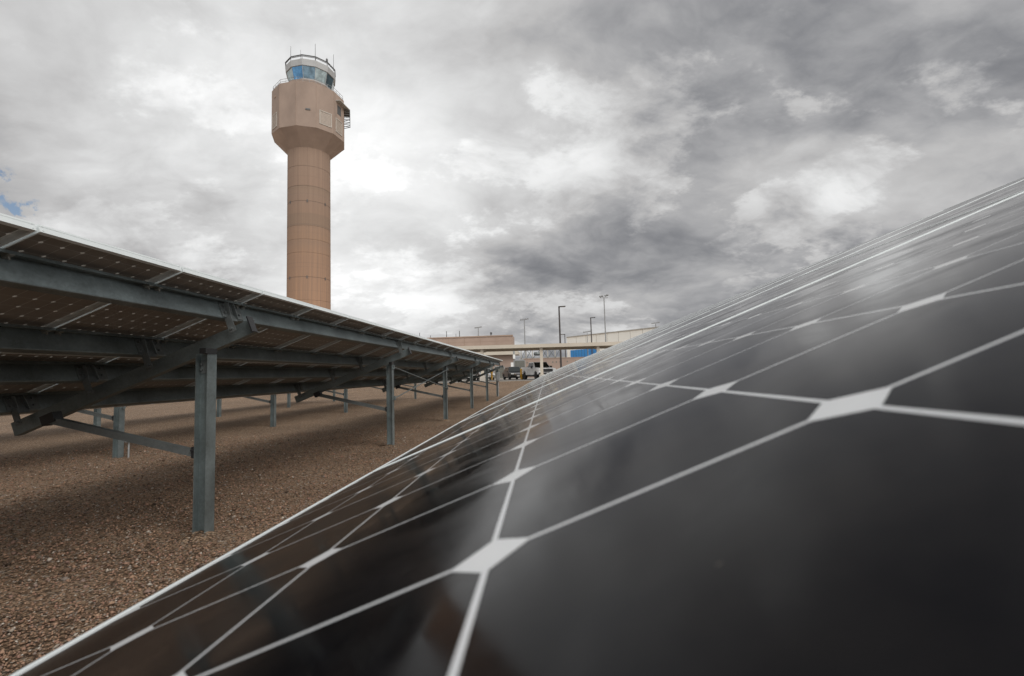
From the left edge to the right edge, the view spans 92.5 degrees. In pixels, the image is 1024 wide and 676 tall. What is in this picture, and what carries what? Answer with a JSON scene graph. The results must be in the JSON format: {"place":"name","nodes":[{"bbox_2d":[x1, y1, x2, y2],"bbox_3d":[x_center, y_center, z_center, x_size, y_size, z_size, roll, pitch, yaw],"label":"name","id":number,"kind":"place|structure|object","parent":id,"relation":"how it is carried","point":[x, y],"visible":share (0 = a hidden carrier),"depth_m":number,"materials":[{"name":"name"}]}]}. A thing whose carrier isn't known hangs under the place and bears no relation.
{"place":"outdoors","nodes":[
{"label":"outdoors","id":0,"kind":"place"},
{"bbox_2d":[0,381,531,675],"bbox_3d":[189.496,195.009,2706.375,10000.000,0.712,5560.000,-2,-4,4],"label":"ground","id":1,"kind":"structure","parent":0,"point":[241,417],"depth_m":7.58,"materials":[{"name":"brown gravel"}]},
{"bbox_2d":[125,441,129,457],"bbox_3d":[-7.213,2.104,9.225,0.090,0.480,0.107,-2,-4,4],"label":"post","id":2,"kind":"object","parent":1,"relation":"on","point":[128,454],"visible":0.4,"depth_m":9.22,"materials":[{"name":"grey metal"}]},
{"bbox_2d":[176,530,220,543],"bbox_3d":[-2.759,1.743,4.341,0.501,0.080,0.521,-2,-4,4],"label":"gravel heap","id":3,"kind":"object","parent":1,"relation":"on","point":[200,536],"visible":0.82,"depth_m":4.24,"materials":[{"name":"brown gravel"}]},
{"bbox_2d":[93,390,335,426],"bbox_3d":[-13.091,1.800,13.470,2.974,2.643,33.860,-2,-4,4],"label":"solar array","id":4,"kind":"object","parent":1,"relation":"on","point":[96,421],"depth_m":19.37,"materials":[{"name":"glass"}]},
{"bbox_2d":[78,383,416,457],"bbox_3d":[-8.222,1.692,13.890,2.974,2.643,33.860,-2,-4,4],"label":"solar array","id":5,"kind":"object","parent":1,"relation":"on","point":[117,418],"depth_m":9.32,"materials":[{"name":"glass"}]},
{"bbox_2d":[0,213,502,532],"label":"solar array","id":6,"kind":"object","parent":1,"relation":"on","point":[85,323],"visible":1,"depth_m":4.58,"materials":[{"name":"laminate"}]},
{"bbox_2d":[496,372,499,396],"bbox_3d":[-0.849,2.917,30.348,0.220,1.600,0.148,-2,-4,4],"label":"combiner box","id":7,"kind":"object","parent":6,"relation":"attached to","point":[498,376],"visible":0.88,"depth_m":30.32,"materials":[{"name":"grey metal"}]},
{"bbox_2d":[381,444,399,448],"bbox_3d":[-2.369,2.117,9.586,0.463,0.078,0.442,-2,-4,4],"label":"gravel heap","id":8,"kind":"object","parent":1,"relation":"on","point":[388,446],"visible":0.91,"depth_m":9.50,"materials":[{"name":"brown gravel"}]},
{"bbox_2d":[9,177,1023,675],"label":"solar array","id":9,"kind":"object","parent":1,"relation":"on","point":[815,469],"visible":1,"depth_m":0.15,"materials":[{"name":"glass"}]},
{"bbox_2d":[566,326,659,356],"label":"warehouse","id":10,"kind":"structure","parent":1,"relation":"on","point":[619,336],"depth_m":147.94,"materials":[{"name":"metal"}]},
{"bbox_2d":[417,378,534,383],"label":"parking lot","id":11,"kind":"structure","parent":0,"point":[515,379],"depth_m":53.28,"materials":[{"name":"grey asphalt"}]},
{"bbox_2d":[271,54,349,309],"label":"control tower","id":12,"kind":"structure","parent":11,"relation":"on","point":[310,110],"depth_m":95.76,"materials":[{"name":"concrete"}]},
{"bbox_2d":[272,112,276,129],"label":"louver window","id":13,"kind":"structure","parent":12,"relation":"in","point":[274,117],"depth_m":95.73,"materials":[{"name":"beige metal"}]},
{"bbox_2d":[287,68,292,79],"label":"window","id":14,"kind":"structure","parent":12,"relation":"in","point":[289,73],"depth_m":98.15,"materials":[{"name":"grey glass"}]},
{"bbox_2d":[292,66,302,78],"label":"window","id":15,"kind":"structure","parent":12,"relation":"in","point":[297,71],"depth_m":97.16,"materials":[{"name":"blue glass"}]},
{"bbox_2d":[303,66,314,78],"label":"window","id":16,"kind":"structure","parent":12,"relation":"in","point":[308,72],"depth_m":97.26,"materials":[{"name":"blue glass"}]},
{"bbox_2d":[315,68,326,83],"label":"window","id":17,"kind":"structure","parent":12,"relation":"in","point":[320,75],"depth_m":98.43,"materials":[{"name":"grey glass"}]},
{"bbox_2d":[319,110,331,127],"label":"louver window","id":18,"kind":"structure","parent":12,"relation":"in","point":[325,118],"depth_m":95.94,"materials":[{"name":"beige metal"}]},
{"bbox_2d":[326,73,333,88],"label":"window","id":19,"kind":"structure","parent":12,"relation":"in","point":[329,80],"depth_m":100.39,"materials":[{"name":"grey glass"}]},
{"bbox_2d":[336,118,341,135],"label":"louver window","id":20,"kind":"structure","parent":12,"relation":"in","point":[338,123],"depth_m":98.93,"materials":[{"name":"beige metal"}]},
{"bbox_2d":[337,105,340,115],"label":"door","id":21,"kind":"structure","parent":12,"relation":"in","point":[338,108],"depth_m":99.15,"materials":[{"name":"grey metal"}]},
{"bbox_2d":[419,331,519,378],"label":"block building","id":22,"kind":"structure","parent":11,"relation":"on","point":[506,357],"depth_m":90.75,"materials":[{"name":"concrete"}]},
{"bbox_2d":[476,369,494,379],"bbox_3d":[-3.312,4.510,60.688,2.120,1.420,4.572,-1,-4,-10],"label":"parked car","id":23,"kind":"object","parent":11,"relation":"on","point":[489,375],"visible":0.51,"depth_m":58.87,"materials":[{"name":"silver metal"}]},
{"bbox_2d":[494,366,504,378],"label":"metal gate","id":24,"kind":"structure","parent":11,"relation":"on","point":[500,370],"depth_m":75.13,"materials":[{"name":"grey metal"}]},
{"bbox_2d":[502,367,523,379],"bbox_3d":[0.157,4.307,60.159,2.120,1.550,4.672,-1,-4,-14],"label":"parked car","id":25,"kind":"object","parent":11,"relation":"on","point":[509,373],"visible":0.84,"depth_m":59.20,"materials":[{"name":"black paint"}]},
{"bbox_2d":[513,360,524,368],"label":"metal gate","id":26,"kind":"structure","parent":11,"relation":"on","point":[521,363],"depth_m":76.00,"materials":[{"name":"grey metal"}]},
{"bbox_2d":[428,342,620,382],"bbox_3d":[-4.006,2.783,52.844,39.500,3.752,5.100,-2,-4,4],"label":"carport","id":27,"kind":"object","parent":11,"relation":"on","point":[597,346],"visible":0.33,"depth_m":50.26,"materials":[{"name":"beige metal"}]},
{"bbox_2d":[520,318,528,357],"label":"floodlight mast","id":28,"kind":"object","parent":11,"relation":"on","point":[524,331],"visible":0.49,"depth_m":110.37,"materials":[{"name":"grey metal"}]},
{"bbox_2d":[521,362,555,379],"bbox_3d":[2.887,3.613,54.175,2.480,1.900,5.885,0,-4,-18],"label":"pickup truck","id":29,"kind":"object","parent":11,"relation":"on","point":[532,369],"visible":0.67,"depth_m":53.12,"materials":[{"name":"white paint"}]},
{"bbox_2d":[521,350,559,359],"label":"steel frame structure","id":30,"kind":"object","parent":11,"relation":"on","point":[537,353],"visible":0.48,"depth_m":83.74,"materials":[{"name":"paint"}]},
{"bbox_2d":[524,357,583,377],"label":"block wall","id":31,"kind":"structure","parent":11,"relation":"on","point":[554,362],"depth_m":79.61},
{"bbox_2d":[558,306,565,367],"bbox_3d":[6.554,0.479,63.827,1.150,9.359,0.598,-2,-4,4],"label":"street lamp","id":32,"kind":"object","parent":11,"relation":"on","point":[560,335],"visible":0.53,"depth_m":63.83,"materials":[{"name":"black metal"}]},
{"bbox_2d":[590,317,594,354],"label":"street lamp","id":33,"kind":"object","parent":11,"relation":"on","point":[591,333],"visible":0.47,"depth_m":89.43,"materials":[{"name":"grey metal"}]},
{"bbox_2d":[599,294,608,341],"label":"floodlight mast","id":34,"kind":"object","parent":11,"relation":"on","point":[604,313],"visible":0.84,"depth_m":109.42,"materials":[{"name":"grey metal"}]},
{"bbox_2d":[0,0,1023,365],"label":"sky","id":35,"kind":"structure","parent":0,"point":[501,163],"materials":[{"name":"grey"}]}
]}

